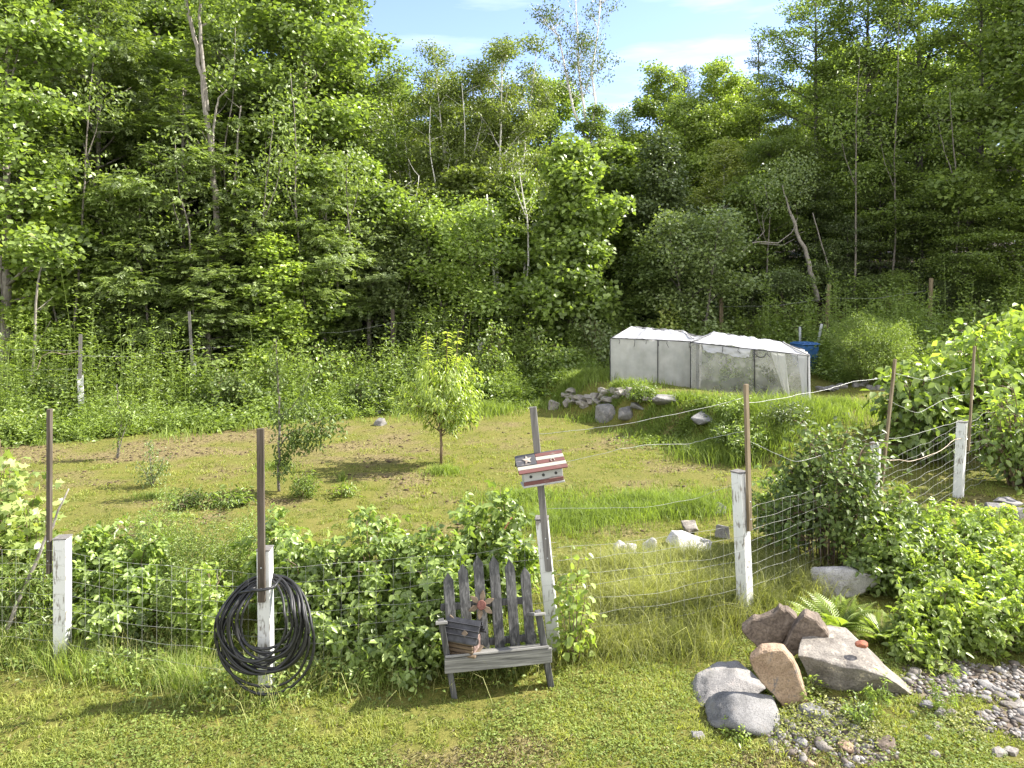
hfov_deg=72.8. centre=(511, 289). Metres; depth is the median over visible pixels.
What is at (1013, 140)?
maple tree
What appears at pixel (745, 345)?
crop cage
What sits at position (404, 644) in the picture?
raspberry bush
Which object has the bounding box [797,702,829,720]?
stone
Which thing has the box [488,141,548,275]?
slim tree
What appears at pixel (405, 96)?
maple tree
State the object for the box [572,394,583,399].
wall stone
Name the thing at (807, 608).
fern
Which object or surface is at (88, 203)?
bare stem tree
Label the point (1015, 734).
cobble
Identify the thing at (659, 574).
woven wire
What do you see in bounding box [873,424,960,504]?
woven wire
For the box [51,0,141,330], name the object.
slim tree
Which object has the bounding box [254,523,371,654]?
raspberry bush
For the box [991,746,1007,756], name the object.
cobble
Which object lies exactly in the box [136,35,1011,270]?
woods
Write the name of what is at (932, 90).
maple tree
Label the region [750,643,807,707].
boulder
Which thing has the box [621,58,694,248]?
maple tree
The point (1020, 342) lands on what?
raspberry shrub
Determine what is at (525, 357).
shrub
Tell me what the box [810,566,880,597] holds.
boulder
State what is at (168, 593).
weed clump
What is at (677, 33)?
sky
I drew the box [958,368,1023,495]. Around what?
raspberry shrub
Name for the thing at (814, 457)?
fence wire
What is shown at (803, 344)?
wheelie bin
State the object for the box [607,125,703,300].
dark tree
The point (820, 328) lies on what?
wooden stake
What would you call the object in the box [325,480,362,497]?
weed tuft
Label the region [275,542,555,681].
woven wire
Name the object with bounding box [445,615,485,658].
log birdhouse
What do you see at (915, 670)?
cobble
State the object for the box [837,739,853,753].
cobble
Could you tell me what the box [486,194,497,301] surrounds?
white birch
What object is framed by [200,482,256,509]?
weed tuft
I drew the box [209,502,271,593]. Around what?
weed clump
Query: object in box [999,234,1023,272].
dead branch
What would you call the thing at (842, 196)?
beech tree
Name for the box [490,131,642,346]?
maple tree
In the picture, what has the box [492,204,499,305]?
white birch
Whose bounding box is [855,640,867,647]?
stone
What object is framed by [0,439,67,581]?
grape vine
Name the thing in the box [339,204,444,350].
honeysuckle bush
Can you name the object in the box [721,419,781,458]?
weed clump
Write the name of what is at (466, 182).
maple tree
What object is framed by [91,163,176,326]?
slim tree
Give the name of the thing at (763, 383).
crop plant
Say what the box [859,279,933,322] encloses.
shrub
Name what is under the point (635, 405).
boulder
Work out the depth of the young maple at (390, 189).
26.11 m
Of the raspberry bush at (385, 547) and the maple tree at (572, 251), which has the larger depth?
the maple tree at (572, 251)
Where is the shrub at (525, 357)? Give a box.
[508,322,556,379]
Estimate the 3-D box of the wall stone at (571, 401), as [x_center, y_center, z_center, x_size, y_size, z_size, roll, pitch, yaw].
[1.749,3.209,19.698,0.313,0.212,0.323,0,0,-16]
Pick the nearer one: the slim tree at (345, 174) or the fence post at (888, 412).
the fence post at (888, 412)
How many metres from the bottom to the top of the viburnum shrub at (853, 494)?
1.967 m
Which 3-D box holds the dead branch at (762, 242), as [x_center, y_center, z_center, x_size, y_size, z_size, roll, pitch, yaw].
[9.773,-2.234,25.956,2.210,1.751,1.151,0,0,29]
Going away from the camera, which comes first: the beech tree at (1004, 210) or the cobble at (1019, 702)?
the cobble at (1019, 702)
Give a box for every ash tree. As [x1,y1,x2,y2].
[0,0,205,290]
[15,80,168,303]
[57,69,288,380]
[69,169,232,348]
[88,16,341,352]
[131,235,278,380]
[154,186,354,378]
[190,13,374,255]
[261,144,386,367]
[336,195,419,356]
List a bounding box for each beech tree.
[705,175,803,304]
[726,129,847,262]
[732,82,795,271]
[733,0,924,261]
[735,103,832,259]
[753,173,866,285]
[784,0,958,273]
[808,156,962,272]
[810,215,890,301]
[818,147,888,253]
[820,0,1021,270]
[844,0,1023,276]
[858,192,977,305]
[890,118,974,264]
[902,1,1023,256]
[906,168,1023,305]
[929,187,1023,319]
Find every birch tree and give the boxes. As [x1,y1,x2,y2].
[362,58,466,205]
[382,132,479,313]
[401,39,523,193]
[439,30,564,223]
[524,158,556,301]
[671,136,754,251]
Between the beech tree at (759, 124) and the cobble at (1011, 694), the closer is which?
the cobble at (1011, 694)
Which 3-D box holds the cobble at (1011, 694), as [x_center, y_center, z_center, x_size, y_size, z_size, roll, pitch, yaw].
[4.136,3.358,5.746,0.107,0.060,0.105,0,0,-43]
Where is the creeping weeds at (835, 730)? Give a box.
[720,640,1023,767]
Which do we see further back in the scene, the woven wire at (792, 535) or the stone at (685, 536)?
the stone at (685, 536)
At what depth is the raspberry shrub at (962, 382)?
12.89 m
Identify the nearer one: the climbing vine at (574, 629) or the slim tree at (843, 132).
the climbing vine at (574, 629)
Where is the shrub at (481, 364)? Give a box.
[456,315,521,381]
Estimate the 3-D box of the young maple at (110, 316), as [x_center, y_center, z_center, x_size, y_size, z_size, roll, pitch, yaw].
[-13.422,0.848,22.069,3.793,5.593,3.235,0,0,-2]
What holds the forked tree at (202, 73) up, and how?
on the ground at (496, 429)
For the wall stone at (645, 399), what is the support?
on the ground at (496, 429)
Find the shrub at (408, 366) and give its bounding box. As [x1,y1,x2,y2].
[372,341,445,389]
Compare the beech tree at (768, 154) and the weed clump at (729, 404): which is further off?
the beech tree at (768, 154)
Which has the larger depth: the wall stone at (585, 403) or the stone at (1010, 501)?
the wall stone at (585, 403)
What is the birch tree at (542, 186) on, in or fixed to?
on the ground at (496, 429)
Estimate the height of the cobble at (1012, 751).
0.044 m
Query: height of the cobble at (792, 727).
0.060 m
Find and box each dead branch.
[743,206,804,250]
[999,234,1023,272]
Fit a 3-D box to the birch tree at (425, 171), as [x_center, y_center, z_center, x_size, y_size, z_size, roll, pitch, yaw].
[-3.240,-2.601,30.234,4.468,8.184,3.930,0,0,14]
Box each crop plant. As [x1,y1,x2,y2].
[712,358,758,391]
[749,365,792,396]
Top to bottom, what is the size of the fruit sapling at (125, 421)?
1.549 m
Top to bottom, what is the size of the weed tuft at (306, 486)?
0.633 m
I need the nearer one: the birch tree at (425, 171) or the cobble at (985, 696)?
the cobble at (985, 696)
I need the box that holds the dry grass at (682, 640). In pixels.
[505,525,866,680]
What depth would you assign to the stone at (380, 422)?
17.68 m
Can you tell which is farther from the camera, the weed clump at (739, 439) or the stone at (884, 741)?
the weed clump at (739, 439)
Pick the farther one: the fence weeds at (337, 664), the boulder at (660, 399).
the boulder at (660, 399)
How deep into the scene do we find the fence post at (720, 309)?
24.96 m
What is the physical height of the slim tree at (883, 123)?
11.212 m
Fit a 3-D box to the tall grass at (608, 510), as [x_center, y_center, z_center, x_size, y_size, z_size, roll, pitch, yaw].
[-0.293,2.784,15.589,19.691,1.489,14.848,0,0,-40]
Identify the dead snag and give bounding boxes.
[215,87,241,298]
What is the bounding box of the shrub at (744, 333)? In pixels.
[731,315,791,359]
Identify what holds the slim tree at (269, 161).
on the ground at (496, 429)
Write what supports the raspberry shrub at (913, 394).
on the ground at (496, 429)
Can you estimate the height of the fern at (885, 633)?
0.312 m
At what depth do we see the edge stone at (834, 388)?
19.15 m
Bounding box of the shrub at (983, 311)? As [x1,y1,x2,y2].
[943,293,1021,339]
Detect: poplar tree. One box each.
[171,0,280,122]
[301,0,424,222]
[600,104,649,188]
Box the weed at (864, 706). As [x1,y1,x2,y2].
[840,690,877,726]
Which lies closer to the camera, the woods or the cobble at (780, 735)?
the cobble at (780, 735)
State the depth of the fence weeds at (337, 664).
6.12 m
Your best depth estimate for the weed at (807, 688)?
5.80 m
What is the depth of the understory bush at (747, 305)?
26.45 m
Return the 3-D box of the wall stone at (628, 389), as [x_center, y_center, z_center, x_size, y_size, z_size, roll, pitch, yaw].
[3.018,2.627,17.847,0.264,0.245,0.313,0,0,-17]
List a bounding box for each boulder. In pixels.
[595,403,614,422]
[618,406,632,420]
[630,402,643,409]
[652,394,677,405]
[690,660,765,706]
[691,410,714,424]
[705,691,779,736]
[742,603,796,646]
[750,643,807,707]
[781,608,828,655]
[798,625,913,695]
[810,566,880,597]
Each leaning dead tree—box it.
[749,147,821,301]
[812,213,828,265]
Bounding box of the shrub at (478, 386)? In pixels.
[458,366,503,399]
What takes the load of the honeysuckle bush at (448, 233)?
on the ground at (496, 429)
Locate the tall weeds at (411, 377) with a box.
[0,231,1023,442]
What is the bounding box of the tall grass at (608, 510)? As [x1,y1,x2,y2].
[0,366,898,711]
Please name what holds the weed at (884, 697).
on the ground at (496, 429)
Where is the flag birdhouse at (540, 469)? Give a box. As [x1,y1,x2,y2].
[514,449,567,488]
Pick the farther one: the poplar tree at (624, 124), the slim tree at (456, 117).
the poplar tree at (624, 124)
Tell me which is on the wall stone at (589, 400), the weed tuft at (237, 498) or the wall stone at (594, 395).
the wall stone at (594, 395)
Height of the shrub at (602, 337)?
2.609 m
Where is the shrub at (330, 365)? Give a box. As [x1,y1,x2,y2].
[288,337,366,398]
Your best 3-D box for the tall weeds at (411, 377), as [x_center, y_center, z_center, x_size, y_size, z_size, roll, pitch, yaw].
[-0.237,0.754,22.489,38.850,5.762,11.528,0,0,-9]
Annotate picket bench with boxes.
[435,556,553,698]
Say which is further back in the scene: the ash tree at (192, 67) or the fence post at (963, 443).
the ash tree at (192, 67)
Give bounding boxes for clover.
[0,572,1023,767]
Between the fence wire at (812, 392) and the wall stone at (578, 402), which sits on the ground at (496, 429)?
the wall stone at (578, 402)
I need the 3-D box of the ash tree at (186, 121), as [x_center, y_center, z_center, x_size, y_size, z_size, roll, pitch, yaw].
[-11.257,-1.976,23.252,6.702,10.773,6.967,0,0,42]
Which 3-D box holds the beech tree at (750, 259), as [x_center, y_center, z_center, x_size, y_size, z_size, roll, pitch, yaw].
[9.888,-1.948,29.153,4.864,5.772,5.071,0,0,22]
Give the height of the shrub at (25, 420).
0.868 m
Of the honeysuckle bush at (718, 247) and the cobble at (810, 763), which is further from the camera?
the honeysuckle bush at (718, 247)
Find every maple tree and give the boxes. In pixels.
[0,0,160,394]
[0,0,168,243]
[0,15,55,176]
[29,0,212,164]
[35,0,250,319]
[101,0,269,285]
[175,0,435,273]
[271,0,422,204]
[372,75,432,183]
[393,183,456,326]
[411,92,477,178]
[411,159,522,323]
[467,94,517,194]
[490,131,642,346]
[510,74,588,191]
[568,99,635,194]
[584,140,660,300]
[609,252,690,333]
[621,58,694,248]
[636,93,722,243]
[674,54,764,263]
[700,68,781,266]
[788,43,889,202]
[842,49,934,261]
[906,0,1023,239]
[936,24,1017,246]
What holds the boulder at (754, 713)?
on the ground at (496, 429)
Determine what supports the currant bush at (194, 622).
on the ground at (496, 429)
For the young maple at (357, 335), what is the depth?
25.83 m
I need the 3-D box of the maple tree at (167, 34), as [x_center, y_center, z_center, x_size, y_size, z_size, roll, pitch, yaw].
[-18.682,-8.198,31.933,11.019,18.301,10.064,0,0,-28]
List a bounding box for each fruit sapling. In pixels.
[103,386,142,457]
[126,438,174,489]
[262,342,349,491]
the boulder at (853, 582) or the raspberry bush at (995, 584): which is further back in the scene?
the boulder at (853, 582)
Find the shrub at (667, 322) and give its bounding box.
[651,300,681,329]
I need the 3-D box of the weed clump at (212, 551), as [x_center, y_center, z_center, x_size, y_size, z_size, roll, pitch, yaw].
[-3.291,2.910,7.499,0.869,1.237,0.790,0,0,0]
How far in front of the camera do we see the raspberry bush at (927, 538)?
8.45 m
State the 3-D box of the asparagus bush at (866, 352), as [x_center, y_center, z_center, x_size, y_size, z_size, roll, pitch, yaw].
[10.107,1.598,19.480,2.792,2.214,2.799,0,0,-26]
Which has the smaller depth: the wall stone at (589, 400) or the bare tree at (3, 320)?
the wall stone at (589, 400)
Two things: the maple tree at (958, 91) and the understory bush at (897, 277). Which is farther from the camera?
the maple tree at (958, 91)
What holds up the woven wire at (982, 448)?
attached to the fence post at (963, 443)
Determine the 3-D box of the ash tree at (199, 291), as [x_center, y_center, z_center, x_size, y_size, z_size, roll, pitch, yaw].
[-8.643,0.026,23.396,6.316,6.794,5.037,0,0,-37]
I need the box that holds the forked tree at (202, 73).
[141,0,251,337]
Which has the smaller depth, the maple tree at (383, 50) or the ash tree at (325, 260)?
the ash tree at (325, 260)
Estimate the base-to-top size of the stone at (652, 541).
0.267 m
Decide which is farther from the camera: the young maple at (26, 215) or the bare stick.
the young maple at (26, 215)
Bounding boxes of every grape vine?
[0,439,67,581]
[0,465,52,607]
[0,485,94,616]
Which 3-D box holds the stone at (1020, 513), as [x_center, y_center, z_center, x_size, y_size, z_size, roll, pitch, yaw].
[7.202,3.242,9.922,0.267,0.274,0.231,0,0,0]
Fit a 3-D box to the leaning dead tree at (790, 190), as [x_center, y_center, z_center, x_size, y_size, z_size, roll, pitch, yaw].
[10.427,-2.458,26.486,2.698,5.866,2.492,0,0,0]
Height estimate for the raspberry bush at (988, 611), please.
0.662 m
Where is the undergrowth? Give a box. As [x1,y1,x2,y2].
[84,250,970,385]
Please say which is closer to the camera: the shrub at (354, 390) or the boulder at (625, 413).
the boulder at (625, 413)
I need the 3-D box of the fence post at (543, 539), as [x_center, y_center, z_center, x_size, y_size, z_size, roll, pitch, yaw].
[0.326,2.371,6.688,0.318,2.506,0.166,0,0,0]
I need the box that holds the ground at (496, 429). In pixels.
[0,243,1023,767]
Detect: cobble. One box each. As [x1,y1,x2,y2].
[771,746,782,753]
[776,729,785,738]
[789,722,796,729]
[795,736,808,746]
[805,759,815,767]
[815,740,833,752]
[830,715,850,724]
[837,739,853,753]
[849,724,860,731]
[908,667,921,675]
[919,700,933,708]
[929,750,940,757]
[934,707,945,716]
[945,674,960,684]
[975,695,991,700]
[976,679,994,689]
[991,685,1003,691]
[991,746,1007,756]
[999,701,1016,709]
[1003,746,1018,756]
[1004,690,1019,698]
[1009,730,1020,737]
[1014,698,1023,707]
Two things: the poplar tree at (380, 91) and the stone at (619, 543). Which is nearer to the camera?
the stone at (619, 543)
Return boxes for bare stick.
[2,488,68,637]
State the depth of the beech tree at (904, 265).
26.82 m
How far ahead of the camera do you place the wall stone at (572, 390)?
19.91 m
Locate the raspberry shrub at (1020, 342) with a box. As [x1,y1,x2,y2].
[960,303,1023,392]
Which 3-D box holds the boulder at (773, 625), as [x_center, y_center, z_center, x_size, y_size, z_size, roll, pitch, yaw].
[2.359,3.111,6.360,0.544,0.442,0.143,0,0,0]
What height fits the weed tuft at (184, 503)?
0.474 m
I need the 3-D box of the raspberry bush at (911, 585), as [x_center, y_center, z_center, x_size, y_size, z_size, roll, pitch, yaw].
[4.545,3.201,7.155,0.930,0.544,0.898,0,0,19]
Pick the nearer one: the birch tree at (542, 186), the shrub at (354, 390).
the shrub at (354, 390)
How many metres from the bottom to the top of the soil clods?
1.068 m
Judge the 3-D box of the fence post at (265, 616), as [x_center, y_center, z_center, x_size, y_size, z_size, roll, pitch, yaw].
[-2.147,2.426,6.036,0.140,2.457,0.158,0,0,0]
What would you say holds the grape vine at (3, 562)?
on the ground at (496, 429)
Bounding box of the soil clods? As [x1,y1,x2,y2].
[0,390,993,561]
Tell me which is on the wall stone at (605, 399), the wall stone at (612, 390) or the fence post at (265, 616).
the wall stone at (612, 390)
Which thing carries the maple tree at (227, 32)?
on the ground at (496, 429)
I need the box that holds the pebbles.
[765,659,1023,767]
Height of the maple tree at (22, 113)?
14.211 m
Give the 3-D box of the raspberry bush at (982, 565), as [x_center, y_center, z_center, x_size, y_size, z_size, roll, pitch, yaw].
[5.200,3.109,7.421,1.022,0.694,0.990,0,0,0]
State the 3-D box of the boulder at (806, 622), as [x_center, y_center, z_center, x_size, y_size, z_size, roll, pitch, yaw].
[2.632,3.107,6.261,0.500,0.406,0.189,0,0,0]
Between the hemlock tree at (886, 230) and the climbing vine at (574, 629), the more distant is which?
the hemlock tree at (886, 230)
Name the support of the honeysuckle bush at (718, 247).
on the ground at (496, 429)
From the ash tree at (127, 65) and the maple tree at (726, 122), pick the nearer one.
the ash tree at (127, 65)
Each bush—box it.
[0,303,27,387]
[67,587,158,659]
[72,512,144,605]
[72,521,188,624]
[95,287,198,377]
[165,561,255,656]
[228,502,342,621]
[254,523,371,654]
[303,587,390,684]
[328,504,430,632]
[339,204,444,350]
[369,596,463,694]
[382,521,490,635]
[389,190,526,351]
[446,479,539,617]
[630,200,771,352]
[715,271,771,331]
[750,265,821,324]
[752,461,803,549]
[801,240,853,301]
[821,307,934,384]
[829,273,888,314]
[832,510,936,598]
[852,468,942,563]
[875,268,918,310]
[881,619,952,676]
[886,578,1009,661]
[901,563,969,606]
[903,532,1009,593]
[916,279,971,325]
[917,496,998,560]
[918,518,971,568]
[923,571,1023,660]
[937,498,1023,554]
[946,542,1023,589]
[953,271,1022,321]
[963,569,1023,653]
[983,523,1023,578]
[994,256,1023,314]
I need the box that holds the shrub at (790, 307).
[748,287,819,339]
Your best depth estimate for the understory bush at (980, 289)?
24.20 m
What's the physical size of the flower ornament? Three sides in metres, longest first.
0.253 x 0.242 x 0.031 m
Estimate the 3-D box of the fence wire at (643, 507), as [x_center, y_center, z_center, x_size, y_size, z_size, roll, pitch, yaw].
[1.369,2.093,6.957,2.185,0.146,0.093,0,0,-16]
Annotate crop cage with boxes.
[610,326,701,388]
[690,331,810,399]
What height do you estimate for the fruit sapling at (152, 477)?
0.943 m
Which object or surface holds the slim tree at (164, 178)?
on the ground at (496, 429)
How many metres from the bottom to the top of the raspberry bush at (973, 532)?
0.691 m
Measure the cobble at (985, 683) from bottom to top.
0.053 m
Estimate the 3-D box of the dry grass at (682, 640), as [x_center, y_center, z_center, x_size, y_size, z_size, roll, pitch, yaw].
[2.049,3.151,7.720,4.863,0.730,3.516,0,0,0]
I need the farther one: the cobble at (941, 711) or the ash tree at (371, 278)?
the ash tree at (371, 278)
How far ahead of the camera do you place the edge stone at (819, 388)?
19.22 m
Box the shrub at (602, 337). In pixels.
[562,304,630,370]
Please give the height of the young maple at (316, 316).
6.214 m
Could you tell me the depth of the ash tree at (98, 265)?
21.34 m
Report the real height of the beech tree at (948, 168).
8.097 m
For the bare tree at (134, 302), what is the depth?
21.91 m
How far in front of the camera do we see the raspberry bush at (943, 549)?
7.61 m
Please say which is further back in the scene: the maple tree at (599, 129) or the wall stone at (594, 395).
the maple tree at (599, 129)
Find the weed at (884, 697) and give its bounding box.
[862,668,895,719]
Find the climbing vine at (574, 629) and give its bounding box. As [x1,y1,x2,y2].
[546,545,607,662]
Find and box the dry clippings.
[0,386,1023,767]
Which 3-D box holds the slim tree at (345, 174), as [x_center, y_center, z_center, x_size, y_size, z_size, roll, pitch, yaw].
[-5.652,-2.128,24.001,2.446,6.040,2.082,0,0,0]
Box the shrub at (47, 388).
[5,359,89,414]
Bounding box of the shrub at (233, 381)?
[193,361,269,413]
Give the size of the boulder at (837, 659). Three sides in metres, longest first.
1.035 x 0.758 x 0.421 m
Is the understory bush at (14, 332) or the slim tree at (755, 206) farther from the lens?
the slim tree at (755, 206)
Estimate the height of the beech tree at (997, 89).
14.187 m
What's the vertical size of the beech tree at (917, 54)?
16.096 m
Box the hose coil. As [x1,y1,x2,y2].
[213,573,314,695]
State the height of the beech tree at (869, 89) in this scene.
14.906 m
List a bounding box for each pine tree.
[515,73,562,184]
[658,64,703,223]
[744,38,796,145]
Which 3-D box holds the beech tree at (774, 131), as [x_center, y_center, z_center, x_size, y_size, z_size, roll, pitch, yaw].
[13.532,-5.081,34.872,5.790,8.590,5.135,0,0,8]
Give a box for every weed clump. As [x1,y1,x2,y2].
[0,544,52,646]
[116,482,194,598]
[143,557,217,648]
[165,503,245,613]
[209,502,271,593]
[622,378,660,402]
[708,412,754,446]
[710,393,757,421]
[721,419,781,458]
[756,399,817,430]
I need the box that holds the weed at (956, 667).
[925,660,965,709]
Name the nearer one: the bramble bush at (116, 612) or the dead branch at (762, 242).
the bramble bush at (116, 612)
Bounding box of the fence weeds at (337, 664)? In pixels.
[0,602,546,730]
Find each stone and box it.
[374,418,386,425]
[548,400,558,409]
[562,392,575,397]
[562,398,569,407]
[565,387,575,392]
[568,399,577,404]
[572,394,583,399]
[575,400,583,406]
[579,400,588,408]
[586,398,593,404]
[590,393,598,398]
[600,396,612,402]
[610,387,615,394]
[613,540,626,556]
[624,387,631,394]
[640,395,652,400]
[641,537,656,551]
[666,530,711,550]
[681,520,698,532]
[690,731,704,738]
[713,502,725,513]
[715,524,729,538]
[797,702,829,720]
[815,386,824,390]
[823,386,834,390]
[829,385,838,389]
[836,383,847,388]
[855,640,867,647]
[866,385,875,389]
[874,735,897,749]
[984,502,1004,516]
[993,496,1023,506]
[1007,507,1023,520]
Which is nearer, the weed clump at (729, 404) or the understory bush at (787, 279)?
the weed clump at (729, 404)
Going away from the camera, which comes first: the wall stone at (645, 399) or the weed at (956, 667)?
the weed at (956, 667)
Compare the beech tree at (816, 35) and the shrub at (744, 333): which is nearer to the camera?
the shrub at (744, 333)
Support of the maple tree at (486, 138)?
on the ground at (496, 429)
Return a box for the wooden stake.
[817,324,822,341]
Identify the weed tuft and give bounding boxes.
[164,481,208,512]
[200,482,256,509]
[284,465,322,502]
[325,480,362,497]
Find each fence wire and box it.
[37,351,77,369]
[105,349,188,356]
[546,399,737,433]
[546,483,735,508]
[568,431,743,461]
[749,376,886,402]
[750,434,881,461]
[881,438,961,461]
[887,394,965,412]
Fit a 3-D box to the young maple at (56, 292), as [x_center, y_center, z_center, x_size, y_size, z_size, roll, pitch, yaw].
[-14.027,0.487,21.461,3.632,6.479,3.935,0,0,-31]
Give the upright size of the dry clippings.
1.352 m
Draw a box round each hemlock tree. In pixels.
[820,152,844,229]
[871,149,915,264]
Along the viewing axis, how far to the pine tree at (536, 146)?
45.59 m
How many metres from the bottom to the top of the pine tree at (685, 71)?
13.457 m
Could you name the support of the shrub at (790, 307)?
on the ground at (496, 429)
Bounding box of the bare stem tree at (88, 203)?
[78,143,122,341]
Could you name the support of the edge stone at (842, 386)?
on the ground at (496, 429)
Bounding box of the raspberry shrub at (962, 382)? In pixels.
[914,312,1023,454]
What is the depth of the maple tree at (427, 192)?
28.09 m
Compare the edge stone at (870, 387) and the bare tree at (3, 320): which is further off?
the bare tree at (3, 320)
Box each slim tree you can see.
[0,138,54,305]
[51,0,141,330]
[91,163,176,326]
[137,127,223,323]
[184,19,263,223]
[226,84,311,314]
[247,53,329,316]
[313,139,384,313]
[373,159,448,240]
[395,84,471,190]
[419,55,502,181]
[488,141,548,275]
[728,168,792,275]
[816,40,886,295]
[855,2,930,274]
[910,78,1000,277]
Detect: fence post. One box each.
[46,408,72,657]
[77,334,83,409]
[188,312,196,396]
[256,428,274,692]
[297,315,301,364]
[391,309,394,363]
[530,406,559,651]
[719,298,722,332]
[730,384,753,618]
[825,284,830,332]
[868,359,896,496]
[922,278,932,332]
[953,346,975,498]
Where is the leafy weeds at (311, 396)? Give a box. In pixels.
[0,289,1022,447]
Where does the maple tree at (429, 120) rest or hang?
on the ground at (496, 429)
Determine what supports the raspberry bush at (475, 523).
on the ground at (496, 429)
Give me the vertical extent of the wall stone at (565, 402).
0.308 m
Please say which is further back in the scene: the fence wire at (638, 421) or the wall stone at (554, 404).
the wall stone at (554, 404)
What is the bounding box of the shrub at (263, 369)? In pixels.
[237,339,302,398]
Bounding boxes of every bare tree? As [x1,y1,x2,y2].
[0,255,8,395]
[30,267,51,381]
[46,274,72,378]
[102,222,138,351]
[202,223,209,367]
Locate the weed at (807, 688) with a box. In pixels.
[800,671,829,703]
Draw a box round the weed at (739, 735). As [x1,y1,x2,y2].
[718,716,756,747]
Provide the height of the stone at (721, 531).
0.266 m
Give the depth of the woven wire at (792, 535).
7.73 m
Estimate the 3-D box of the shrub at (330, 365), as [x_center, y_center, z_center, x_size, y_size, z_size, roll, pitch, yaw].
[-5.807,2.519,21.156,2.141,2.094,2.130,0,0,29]
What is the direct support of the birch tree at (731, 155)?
on the ground at (496, 429)
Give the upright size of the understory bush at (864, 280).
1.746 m
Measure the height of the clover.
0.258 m
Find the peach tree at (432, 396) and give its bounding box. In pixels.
[387,330,484,464]
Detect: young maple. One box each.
[0,173,68,374]
[0,202,123,386]
[37,230,149,391]
[239,201,357,368]
[317,154,416,345]
[318,220,381,349]
[482,170,551,311]
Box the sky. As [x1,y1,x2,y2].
[60,0,1016,229]
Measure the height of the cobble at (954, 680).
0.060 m
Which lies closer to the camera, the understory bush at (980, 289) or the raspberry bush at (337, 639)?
the raspberry bush at (337, 639)
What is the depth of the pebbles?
5.58 m
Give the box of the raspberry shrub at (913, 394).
[859,353,987,466]
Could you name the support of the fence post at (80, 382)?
on the ground at (496, 429)
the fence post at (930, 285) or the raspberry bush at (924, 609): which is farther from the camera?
the fence post at (930, 285)
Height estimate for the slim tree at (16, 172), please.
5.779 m
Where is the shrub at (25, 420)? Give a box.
[0,406,70,438]
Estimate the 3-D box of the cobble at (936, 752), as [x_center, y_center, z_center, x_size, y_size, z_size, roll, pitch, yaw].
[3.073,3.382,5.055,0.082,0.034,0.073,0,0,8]
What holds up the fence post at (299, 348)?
on the ground at (496, 429)
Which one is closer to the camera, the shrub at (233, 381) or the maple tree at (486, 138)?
the shrub at (233, 381)
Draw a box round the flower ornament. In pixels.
[469,590,493,619]
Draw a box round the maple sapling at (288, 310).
[228,231,318,366]
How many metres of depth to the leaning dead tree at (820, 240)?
27.48 m
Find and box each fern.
[784,590,881,632]
[790,602,838,616]
[853,607,911,642]
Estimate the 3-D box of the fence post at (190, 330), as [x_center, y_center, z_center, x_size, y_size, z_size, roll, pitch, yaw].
[-9.372,2.146,20.371,0.243,2.991,0.181,0,0,-20]
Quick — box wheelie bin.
[790,341,818,372]
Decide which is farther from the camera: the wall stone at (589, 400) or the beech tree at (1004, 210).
the beech tree at (1004, 210)
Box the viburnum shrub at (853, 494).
[751,410,905,566]
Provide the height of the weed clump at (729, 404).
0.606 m
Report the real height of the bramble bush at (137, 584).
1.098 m
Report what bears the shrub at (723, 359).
on the ground at (496, 429)
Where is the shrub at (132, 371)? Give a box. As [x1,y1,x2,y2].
[93,336,174,407]
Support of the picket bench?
on the ground at (496, 429)
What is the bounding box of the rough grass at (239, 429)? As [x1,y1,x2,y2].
[4,371,572,454]
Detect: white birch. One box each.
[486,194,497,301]
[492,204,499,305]
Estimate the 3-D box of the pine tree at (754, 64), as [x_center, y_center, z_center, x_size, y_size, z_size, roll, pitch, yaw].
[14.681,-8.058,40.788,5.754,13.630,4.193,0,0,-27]
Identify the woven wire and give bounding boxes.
[0,549,57,657]
[58,551,263,690]
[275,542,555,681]
[556,524,748,631]
[749,481,847,600]
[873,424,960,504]
[960,405,1011,487]
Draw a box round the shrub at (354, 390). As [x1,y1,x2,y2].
[340,373,393,413]
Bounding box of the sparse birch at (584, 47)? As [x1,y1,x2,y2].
[523,0,625,147]
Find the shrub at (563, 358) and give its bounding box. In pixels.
[528,336,587,372]
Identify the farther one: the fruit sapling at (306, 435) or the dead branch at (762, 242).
the dead branch at (762, 242)
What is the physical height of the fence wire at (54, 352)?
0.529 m
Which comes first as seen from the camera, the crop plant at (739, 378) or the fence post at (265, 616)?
the fence post at (265, 616)
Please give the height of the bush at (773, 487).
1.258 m
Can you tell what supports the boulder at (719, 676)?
on the ground at (496, 429)
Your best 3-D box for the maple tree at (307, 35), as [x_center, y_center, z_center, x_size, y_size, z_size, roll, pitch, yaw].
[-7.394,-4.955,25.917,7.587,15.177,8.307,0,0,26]
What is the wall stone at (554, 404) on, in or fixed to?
on the ground at (496, 429)
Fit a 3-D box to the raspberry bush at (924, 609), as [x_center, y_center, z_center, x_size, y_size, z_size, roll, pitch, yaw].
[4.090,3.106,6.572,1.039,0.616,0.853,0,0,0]
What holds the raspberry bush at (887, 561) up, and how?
on the ground at (496, 429)
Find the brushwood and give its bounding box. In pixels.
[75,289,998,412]
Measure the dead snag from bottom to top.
7.606 m
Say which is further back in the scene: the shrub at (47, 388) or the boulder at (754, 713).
the shrub at (47, 388)

